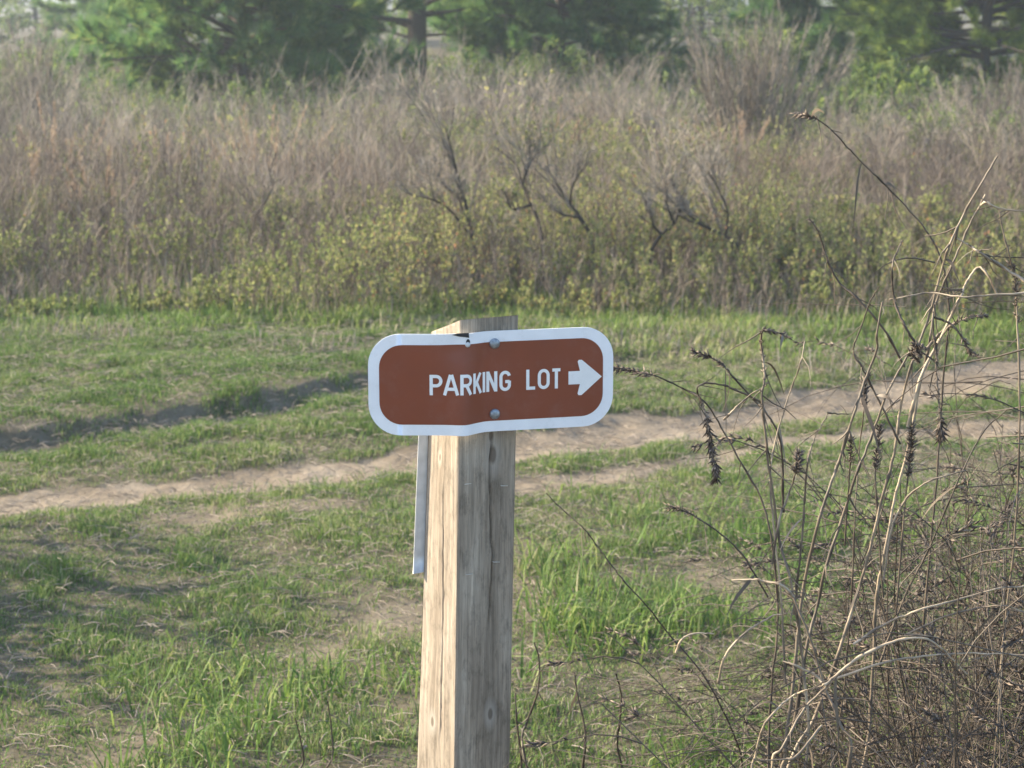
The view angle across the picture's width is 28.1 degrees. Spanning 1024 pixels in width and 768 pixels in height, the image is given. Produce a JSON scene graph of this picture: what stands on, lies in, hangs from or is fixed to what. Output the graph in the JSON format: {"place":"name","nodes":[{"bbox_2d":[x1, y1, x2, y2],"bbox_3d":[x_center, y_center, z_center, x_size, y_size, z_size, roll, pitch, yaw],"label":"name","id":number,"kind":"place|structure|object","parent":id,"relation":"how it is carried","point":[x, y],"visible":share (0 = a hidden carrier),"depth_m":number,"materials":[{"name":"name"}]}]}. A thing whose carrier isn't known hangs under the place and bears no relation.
{"place":"outdoors","nodes":[
{"label":"outdoors","id":0,"kind":"place"},
{"bbox_2d":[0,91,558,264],"bbox_3d":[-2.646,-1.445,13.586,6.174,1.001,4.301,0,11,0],"label":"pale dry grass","id":1,"kind":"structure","parent":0,"point":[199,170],"depth_m":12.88,"materials":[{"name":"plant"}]},
{"bbox_2d":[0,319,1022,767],"bbox_3d":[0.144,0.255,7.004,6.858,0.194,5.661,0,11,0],"label":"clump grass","id":2,"kind":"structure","parent":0,"point":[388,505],"depth_m":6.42,"materials":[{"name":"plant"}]},
{"bbox_2d":[0,303,1023,767],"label":"short grass","id":3,"kind":"structure","parent":0,"point":[650,449],"depth_m":6.34,"materials":[{"name":"plant"}]},
{"bbox_2d":[0,0,1023,767],"bbox_3d":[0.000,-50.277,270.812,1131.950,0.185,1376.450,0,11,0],"label":"ground","id":4,"kind":"structure","parent":0,"point":[318,470],"depth_m":6.20,"materials":[{"name":"soil"}]},
{"bbox_2d":[0,0,60,49],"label":"leafy tree","id":5,"kind":"object","parent":4,"relation":"on","point":[24,22],"visible":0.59,"depth_m":52.35,"materials":[{"name":"green plant"}]},
{"bbox_2d":[10,146,60,197],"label":"plume grass","id":6,"kind":"object","parent":4,"relation":"on","point":[34,162],"depth_m":13.15,"materials":[{"name":"plant"}]},
{"bbox_2d":[0,47,84,105],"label":"leafy bush","id":7,"kind":"object","parent":4,"relation":"on","point":[55,63],"visible":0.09,"depth_m":27.76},
{"bbox_2d":[0,8,91,135],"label":"tall bush","id":8,"kind":"object","parent":4,"relation":"on","point":[40,54],"visible":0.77,"depth_m":19.37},
{"bbox_2d":[0,0,107,38],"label":"leafy tree","id":9,"kind":"object","parent":4,"relation":"on","point":[35,11],"visible":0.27,"depth_m":68.96,"materials":[{"name":"green plant"}]},
{"bbox_2d":[9,37,118,100],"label":"leafy bush","id":10,"kind":"object","parent":4,"relation":"on","point":[62,42],"visible":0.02,"depth_m":29.75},
{"bbox_2d":[15,92,116,194],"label":"plume grass","id":11,"kind":"object","parent":4,"relation":"on","point":[53,135],"depth_m":13.85,"materials":[{"name":"plant"}]},
{"bbox_2d":[59,145,136,249],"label":"plume grass","id":12,"kind":"object","parent":4,"relation":"on","point":[90,183],"depth_m":12.44,"materials":[{"name":"plant"}]},
{"bbox_2d":[30,0,185,65],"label":"pine tree","id":13,"kind":"object","parent":4,"relation":"on","point":[57,9],"visible":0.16,"depth_m":41.12,"materials":[{"name":"green plant"}]},
{"bbox_2d":[105,63,214,117],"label":"leafy bush","id":14,"kind":"object","parent":4,"relation":"on","point":[110,73],"visible":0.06,"depth_m":25.66,"materials":[{"name":"plant"}]},
{"bbox_2d":[113,0,214,107],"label":"leafy tree","id":15,"kind":"object","parent":4,"relation":"on","point":[146,60],"visible":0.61,"depth_m":23.98,"materials":[{"name":"green plant"}]},
{"bbox_2d":[214,129,289,264],"bbox_3d":[-1.506,-1.077,12.018,0.431,0.832,0.490,3,11,15],"label":"bare shrub","id":16,"kind":"object","parent":4,"relation":"on","point":[261,187],"visible":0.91,"depth_m":11.95,"materials":[{"name":"brown plant"}]},
{"bbox_2d":[56,0,452,117],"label":"pine tree","id":17,"kind":"object","parent":4,"relation":"on","point":[317,37],"visible":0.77,"depth_m":23.92,"materials":[{"name":"green plant"}]},
{"bbox_2d":[203,101,333,179],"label":"plume grass","id":18,"kind":"object","parent":4,"relation":"on","point":[255,141],"depth_m":13.73,"materials":[{"name":"plant"}]},
{"bbox_2d":[221,63,341,130],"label":"leafy bush","id":19,"kind":"object","parent":4,"relation":"on","point":[269,83],"visible":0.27,"depth_m":23.08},
{"bbox_2d":[214,0,394,54],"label":"pine tree","id":20,"kind":"object","parent":4,"relation":"on","point":[254,29],"visible":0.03,"depth_m":40.97,"materials":[{"name":"green plant"}]},
{"bbox_2d":[217,0,550,106],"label":"pine tree","id":21,"kind":"object","parent":4,"relation":"on","point":[416,25],"visible":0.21,"depth_m":27.71,"materials":[{"name":"green plant"}]},
{"bbox_2d":[332,100,443,188],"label":"bare shrub","id":22,"kind":"object","parent":4,"relation":"on","point":[386,119],"visible":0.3,"depth_m":14.96,"materials":[{"name":"brown plant"}]},
{"bbox_2d":[374,48,514,282],"bbox_3d":[-0.359,-1.124,10.928,0.763,1.336,0.654,0,11,0],"label":"bare shrub","id":23,"kind":"object","parent":4,"relation":"on","point":[431,170],"visible":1,"depth_m":10.93,"materials":[{"name":"brown plant"}]},
{"bbox_2d":[431,44,529,107],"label":"leafy bush","id":24,"kind":"object","parent":4,"relation":"on","point":[468,63],"visible":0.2,"depth_m":26.68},
{"bbox_2d":[442,81,536,137],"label":"tall bush","id":25,"kind":"object","parent":4,"relation":"on","point":[488,108],"visible":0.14,"depth_m":19.42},
{"bbox_2d":[368,315,612,767],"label":"trail sign","id":26,"kind":"object","parent":4,"relation":"on","point":[464,400],"visible":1,"depth_m":2.82,"materials":[{"name":"brown wood"}]},
{"bbox_2d":[382,0,604,49],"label":"leafy tree","id":27,"kind":"object","parent":4,"relation":"on","point":[404,30],"visible":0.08,"depth_m":56.08,"materials":[{"name":"green plant"}]},
{"bbox_2d":[434,59,577,282],"bbox_3d":[-0.025,-1.126,11.189,0.564,1.266,0.844,-5,12,-26],"label":"bare shrub","id":28,"kind":"object","parent":4,"relation":"on","point":[522,182],"visible":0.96,"depth_m":11.03,"materials":[{"name":"brown plant"}]},
{"bbox_2d":[0,245,1020,378],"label":"verge straw","id":29,"kind":"object","parent":4,"relation":"on","point":[643,329],"visible":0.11,"depth_m":9.41,"materials":[{"name":"plant"}]},
{"bbox_2d":[0,65,1023,324],"bbox_3d":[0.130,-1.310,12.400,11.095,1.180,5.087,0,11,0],"label":"front brush","id":30,"kind":"object","parent":4,"relation":"on","point":[404,155],"visible":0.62,"depth_m":11.75,"materials":[{"name":"plant"}]},
{"bbox_2d":[0,14,1023,226],"bbox_3d":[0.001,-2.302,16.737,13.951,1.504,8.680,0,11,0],"label":"brush","id":31,"kind":"object","parent":4,"relation":"on","point":[6,121],"visible":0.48,"depth_m":16.11,"materials":[{"name":"plant"}]},
{"bbox_2d":[0,241,1023,364],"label":"verge grass","id":32,"kind":"structure","parent":4,"relation":"on","point":[507,310],"depth_m":9.96,"materials":[{"name":"plant"}]},
{"bbox_2d":[0,148,1023,325],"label":"front thicket","id":33,"kind":"object","parent":4,"relation":"on","point":[159,291],"depth_m":10.79,"materials":[{"name":"plant"}]},
{"bbox_2d":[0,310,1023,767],"bbox_3d":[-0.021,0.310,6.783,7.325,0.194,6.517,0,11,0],"label":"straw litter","id":34,"kind":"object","parent":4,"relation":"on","point":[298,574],"visible":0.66,"depth_m":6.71,"materials":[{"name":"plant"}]},
{"bbox_2d":[0,86,1023,239],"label":"thicket","id":35,"kind":"object","parent":4,"relation":"on","point":[494,141],"depth_m":14.85,"materials":[{"name":"plant"}]},
{"bbox_2d":[0,36,1023,172],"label":"back undergrowth","id":36,"kind":"object","parent":4,"relation":"on","point":[862,107],"depth_m":21.73,"materials":[{"name":"plant"}]},
{"bbox_2d":[426,0,605,56],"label":"pine tree","id":37,"kind":"object","parent":4,"relation":"on","point":[440,27],"visible":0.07,"depth_m":32.41,"materials":[{"name":"green plant"}]},
{"bbox_2d":[510,642,549,767],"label":"dead weed","id":38,"kind":"object","parent":4,"relation":"on","point":[526,723],"visible":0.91,"depth_m":3.69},
{"bbox_2d":[463,81,597,281],"bbox_3d":[0.099,-1.060,11.093,0.725,1.158,0.583,0,11,0],"label":"bare shrub","id":39,"kind":"object","parent":4,"relation":"on","point":[578,167],"visible":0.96,"depth_m":11.02,"materials":[{"name":"brown plant"}]},
{"bbox_2d":[54,457,1023,767],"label":"lush grass","id":40,"kind":"structure","parent":4,"relation":"on","point":[568,581],"depth_m":5.05,"materials":[{"name":"plant"}]},
{"bbox_2d":[484,37,615,105],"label":"leafy bush","id":41,"kind":"object","parent":4,"relation":"on","point":[573,63],"visible":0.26,"depth_m":26.26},
{"bbox_2d":[426,0,709,89],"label":"pine tree","id":42,"kind":"object","parent":4,"relation":"on","point":[614,19],"visible":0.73,"depth_m":27.44,"materials":[{"name":"green plant"}]},
{"bbox_2d":[570,673,586,767],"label":"dead weed","id":43,"kind":"object","parent":4,"relation":"on","point":[585,732],"visible":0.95,"depth_m":3.68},
{"bbox_2d":[548,86,627,139],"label":"grass clump","id":44,"kind":"object","parent":4,"relation":"on","point":[571,106],"visible":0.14,"depth_m":18.04,"materials":[{"name":"plant"}]},
{"bbox_2d":[567,31,668,101],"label":"leafy bush","id":45,"kind":"object","parent":4,"relation":"on","point":[629,45],"visible":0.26,"depth_m":27.58,"materials":[{"name":"plant"}]},
{"bbox_2d":[613,673,629,767],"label":"dead weed","id":46,"kind":"object","parent":4,"relation":"on","point":[617,740],"visible":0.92,"depth_m":3.66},
{"bbox_2d":[546,493,768,766],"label":"dead weed","id":47,"kind":"object","parent":4,"relation":"on","point":[688,513],"visible":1,"depth_m":3.20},
{"bbox_2d":[574,0,749,44],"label":"leafy tree","id":48,"kind":"object","parent":4,"relation":"on","point":[688,14],"visible":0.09,"depth_m":57.99,"materials":[{"name":"green plant"}]},
{"bbox_2d":[614,86,718,151],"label":"tall bush","id":49,"kind":"object","parent":4,"relation":"on","point":[701,115],"visible":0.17,"depth_m":16.59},
{"bbox_2d":[532,0,802,57],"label":"leafy tree","id":50,"kind":"object","parent":4,"relation":"on","point":[713,12],"visible":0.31,"depth_m":46.11,"materials":[{"name":"green plant"}]},
{"bbox_2d":[621,79,727,280],"bbox_3d":[0.899,-1.065,11.101,0.566,1.155,0.888,2,11,9],"label":"bare shrub","id":51,"kind":"object","parent":4,"relation":"on","point":[665,185],"visible":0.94,"depth_m":10.93,"materials":[{"name":"brown plant"}]},
{"bbox_2d":[613,104,758,290],"bbox_3d":[0.929,-0.989,11.011,0.850,1.062,0.814,10,15,43],"label":"bare shrub","id":52,"kind":"object","parent":4,"relation":"on","point":[683,204],"visible":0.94,"depth_m":10.87,"materials":[{"name":"brown plant"}]},
{"bbox_2d":[658,40,749,103],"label":"leafy bush","id":53,"kind":"object","parent":4,"relation":"on","point":[691,61],"visible":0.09,"depth_m":27.68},
{"bbox_2d":[613,345,805,767],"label":"dead weed","id":54,"kind":"object","parent":4,"relation":"on","point":[715,468],"visible":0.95,"depth_m":2.82,"materials":[{"name":"plant"}]},
{"bbox_2d":[592,0,847,47],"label":"leafy tree","id":55,"kind":"object","parent":4,"relation":"on","point":[716,17],"visible":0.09,"depth_m":57.33,"materials":[{"name":"green plant"}]},
{"bbox_2d":[692,106,769,173],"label":"plume grass","id":56,"kind":"object","parent":4,"relation":"on","point":[744,127],"depth_m":15.57,"materials":[{"name":"plant"}]},
{"bbox_2d":[665,0,857,161],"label":"tall bush","id":57,"kind":"object","parent":4,"relation":"on","point":[759,83],"visible":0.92,"depth_m":17.10,"materials":[{"name":"plant"}]},
{"bbox_2d":[504,493,1023,767],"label":"tangled weed","id":58,"kind":"object","parent":4,"relation":"on","point":[634,712],"visible":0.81,"depth_m":2.69,"materials":[{"name":"plant"}]},
{"bbox_2d":[705,325,827,766],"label":"dead weed","id":59,"kind":"object","parent":4,"relation":"on","point":[797,457],"visible":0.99,"depth_m":2.76,"materials":[{"name":"plant"}]},
{"bbox_2d":[684,0,848,54],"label":"leafy tree","id":60,"kind":"object","parent":4,"relation":"on","point":[742,4],"visible":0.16,"depth_m":50.73,"materials":[{"name":"green plant"}]},
{"bbox_2d":[510,245,1023,767],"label":"fallen stalks","id":61,"kind":"object","parent":4,"relation":"on","point":[830,717],"visible":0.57,"depth_m":3.63,"materials":[{"name":"plant"}]},
{"bbox_2d":[651,409,1023,683],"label":"dead weed","id":62,"kind":"object","parent":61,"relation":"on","point":[790,594],"visible":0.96,"depth_m":2.66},
{"bbox_2d":[724,17,814,86],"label":"leafy bush","id":63,"kind":"object","parent":4,"relation":"on","point":[803,61],"visible":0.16,"depth_m":29.66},
{"bbox_2d":[522,465,1023,767],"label":"tangled weed","id":64,"kind":"object","parent":4,"relation":"on","point":[558,663],"visible":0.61,"depth_m":3.15,"materials":[{"name":"plant"}]},
{"bbox_2d":[727,201,864,278],"bbox_3d":[1.575,-0.789,11.515,0.647,0.476,0.669,8,13,36],"label":"leafy bush","id":65,"kind":"object","parent":4,"relation":"on","point":[771,216],"visible":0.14,"depth_m":11.54,"materials":[{"name":"green plant"}]},
{"bbox_2d":[611,570,1023,767],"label":"tangled weed","id":66,"kind":"object","parent":4,"relation":"on","point":[679,699],"visible":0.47,"depth_m":3.35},
{"bbox_2d":[615,546,1022,767],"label":"tangled weed","id":67,"kind":"object","parent":4,"relation":"on","point":[762,676],"visible":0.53,"depth_m":3.43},
{"bbox_2d":[775,74,864,143],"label":"leafy bush","id":68,"kind":"object","parent":4,"relation":"on","point":[840,96],"visible":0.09,"depth_m":21.50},
{"bbox_2d":[768,26,891,94],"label":"leafy bush","id":69,"kind":"object","parent":4,"relation":"on","point":[825,65],"visible":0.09,"depth_m":26.74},
{"bbox_2d":[742,697,923,767],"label":"tangled weed","id":70,"kind":"object","parent":4,"relation":"on","point":[775,716],"visible":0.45,"depth_m":3.40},
{"bbox_2d":[718,0,955,66],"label":"pine tree","id":71,"kind":"object","parent":4,"relation":"on","point":[791,8],"visible":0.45,"depth_m":31.24,"materials":[{"name":"green plant"}]},
{"bbox_2d":[654,533,1021,767],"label":"tangled weed","id":72,"kind":"object","parent":4,"relation":"on","point":[848,584],"visible":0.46,"depth_m":3.48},
{"bbox_2d":[749,576,938,766],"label":"tangled weed","id":73,"kind":"object","parent":4,"relation":"on","point":[765,672],"visible":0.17,"depth_m":4.04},
{"bbox_2d":[670,419,1023,765],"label":"tangled weed","id":74,"kind":"object","parent":4,"relation":"on","point":[759,548],"visible":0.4,"depth_m":3.80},
{"bbox_2d":[758,588,943,767],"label":"tangled weed","id":75,"kind":"object","parent":4,"relation":"on","point":[785,712],"visible":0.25,"depth_m":4.04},
{"bbox_2d":[690,403,1020,767],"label":"tangled weed","id":76,"kind":"object","parent":4,"relation":"on","point":[916,593],"visible":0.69,"depth_m":3.16,"materials":[{"name":"plant"}]},
{"bbox_2d":[778,240,938,767],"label":"dead weed","id":77,"kind":"object","parent":4,"relation":"on","point":[919,354],"visible":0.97,"depth_m":2.81,"materials":[{"name":"plant"}]},
{"bbox_2d":[697,555,1023,767],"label":"tangled weed","id":78,"kind":"object","parent":4,"relation":"on","point":[934,687],"visible":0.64,"depth_m":2.92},
{"bbox_2d":[813,186,925,267],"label":"leafy bush","id":79,"kind":"object","parent":4,"relation":"on","point":[869,214],"visible":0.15,"depth_m":11.87,"materials":[{"name":"green plant"}]},
{"bbox_2d":[827,104,913,171],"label":"bare shrub","id":80,"kind":"object","parent":4,"relation":"on","point":[854,130],"visible":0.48,"depth_m":14.55,"materials":[{"name":"brown plant"}]},
{"bbox_2d":[790,109,953,766],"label":"dead weed","id":81,"kind":"object","parent":4,"relation":"on","point":[806,115],"visible":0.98,"depth_m":2.96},
{"bbox_2d":[729,483,1023,767],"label":"tangled weed","id":82,"kind":"object","parent":4,"relation":"on","point":[993,554],"visible":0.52,"depth_m":3.54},
{"bbox_2d":[796,587,960,767],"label":"tangled weed","id":83,"kind":"object","parent":4,"relation":"on","point":[885,699],"visible":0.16,"depth_m":3.75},
{"bbox_2d":[734,321,1023,767],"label":"tangled weed","id":84,"kind":"object","parent":4,"relation":"on","point":[868,348],"visible":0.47,"depth_m":3.86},
{"bbox_2d":[739,597,1023,767],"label":"dead weed","id":85,"kind":"object","parent":4,"relation":"on","point":[825,683],"visible":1,"depth_m":2.60,"materials":[{"name":"plant"}]},
{"bbox_2d":[757,517,1023,767],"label":"tangled weed","id":86,"kind":"object","parent":4,"relation":"on","point":[963,529],"visible":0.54,"depth_m":3.07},
{"bbox_2d":[814,342,981,767],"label":"dead weed","id":87,"kind":"object","parent":4,"relation":"on","point":[911,441],"visible":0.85,"depth_m":2.92,"materials":[{"name":"plant"}]},
{"bbox_2d":[839,47,961,129],"bbox_3d":[4.580,-3.517,24.297,1.395,0.981,1.158,7,13,32],"label":"leafy bush","id":88,"kind":"object","parent":4,"relation":"on","point":[919,74],"visible":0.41,"depth_m":24.22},
{"bbox_2d":[780,478,1023,767],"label":"tangled weed","id":89,"kind":"object","parent":4,"relation":"on","point":[986,657],"visible":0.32,"depth_m":3.68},
{"bbox_2d":[784,425,1023,767],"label":"tangled weed","id":90,"kind":"object","parent":4,"relation":"on","point":[944,584],"visible":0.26,"depth_m":3.89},
{"bbox_2d":[787,156,1023,767],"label":"dead weed","id":91,"kind":"object","parent":4,"relation":"on","point":[913,409],"visible":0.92,"depth_m":2.90,"materials":[{"name":"plant"}]},
{"bbox_2d":[787,384,1023,765],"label":"tangled weed","id":92,"kind":"object","parent":4,"relation":"on","point":[873,517],"visible":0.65,"depth_m":3.44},
{"bbox_2d":[787,476,1023,767],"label":"tangled weed","id":93,"kind":"object","parent":4,"relation":"on","point":[916,510],"visible":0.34,"depth_m":3.50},
{"bbox_2d":[801,428,1023,767],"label":"tangled weed","id":94,"kind":"object","parent":4,"relation":"on","point":[918,618],"visible":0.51,"depth_m":3.43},
{"bbox_2d":[803,501,1023,767],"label":"tangled weed","id":95,"kind":"object","parent":4,"relation":"on","point":[987,530],"visible":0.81,"depth_m":2.89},
{"bbox_2d":[817,573,1023,767],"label":"tangled weed","id":96,"kind":"object","parent":4,"relation":"on","point":[1011,683],"visible":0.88,"depth_m":2.85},
{"bbox_2d":[821,614,1023,767],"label":"tangled weed","id":97,"kind":"object","parent":4,"relation":"on","point":[946,752],"visible":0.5,"depth_m":3.05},
{"bbox_2d":[825,0,1023,95],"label":"pine tree","id":98,"kind":"object","parent":4,"relation":"on","point":[939,26],"visible":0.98,"depth_m":26.06,"materials":[{"name":"green plant"}]},
{"bbox_2d":[880,39,975,115],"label":"leafy bush","id":99,"kind":"object","parent":4,"relation":"on","point":[939,64],"visible":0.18,"depth_m":26.61,"materials":[{"name":"green plant"}]},
{"bbox_2d":[902,106,991,166],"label":"leafy bush","id":100,"kind":"object","parent":4,"relation":"on","point":[939,121],"visible":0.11,"depth_m":17.25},
{"bbox_2d":[877,495,1023,767],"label":"tangled weed","id":101,"kind":"object","parent":4,"relation":"on","point":[992,599],"visible":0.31,"depth_m":3.56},
{"bbox_2d":[889,189,1023,767],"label":"dead weed","id":102,"kind":"object","parent":4,"relation":"on","point":[941,434],"visible":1,"depth_m":2.86,"materials":[{"name":"plant"}]},
{"bbox_2d":[892,184,1023,279],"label":"leafy bush","id":103,"kind":"object","parent":4,"relation":"on","point":[938,207],"visible":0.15,"depth_m":11.51,"materials":[{"name":"green plant"}]},
{"bbox_2d":[896,450,1023,762],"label":"tangled weed","id":104,"kind":"object","parent":4,"relation":"on","point":[1013,473],"visible":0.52,"depth_m":3.50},
{"bbox_2d":[904,429,1023,663],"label":"tangled weed","id":105,"kind":"object","parent":4,"relation":"on","point":[941,599],"visible":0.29,"depth_m":3.91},
{"bbox_2d":[920,327,1023,767],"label":"tangled weed","id":106,"kind":"object","parent":4,"relation":"on","point":[1005,505],"visible":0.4,"depth_m":3.85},
{"bbox_2d":[931,485,1023,571],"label":"tangled weed","id":107,"kind":"object","parent":4,"relation":"on","point":[972,502],"visible":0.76,"depth_m":3.27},
{"bbox_2d":[948,54,1023,107],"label":"leafy bush","id":108,"kind":"object","parent":4,"relation":"on","point":[1002,61],"visible":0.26,"depth_m":25.86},
{"bbox_2d":[955,57,1023,127],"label":"tall bush","id":109,"kind":"object","parent":4,"relation":"on","point":[1007,90],"visible":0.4,"depth_m":19.93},
{"bbox_2d":[969,200,1023,272],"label":"leafy bush","id":110,"kind":"object","parent":4,"relation":"on","point":[1012,215],"visible":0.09,"depth_m":11.83,"materials":[{"name":"green plant"}]},
{"bbox_2d":[976,106,1023,180],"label":"leafy bush","id":111,"kind":"object","parent":4,"relation":"on","point":[1010,122],"visible":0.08,"depth_m":16.44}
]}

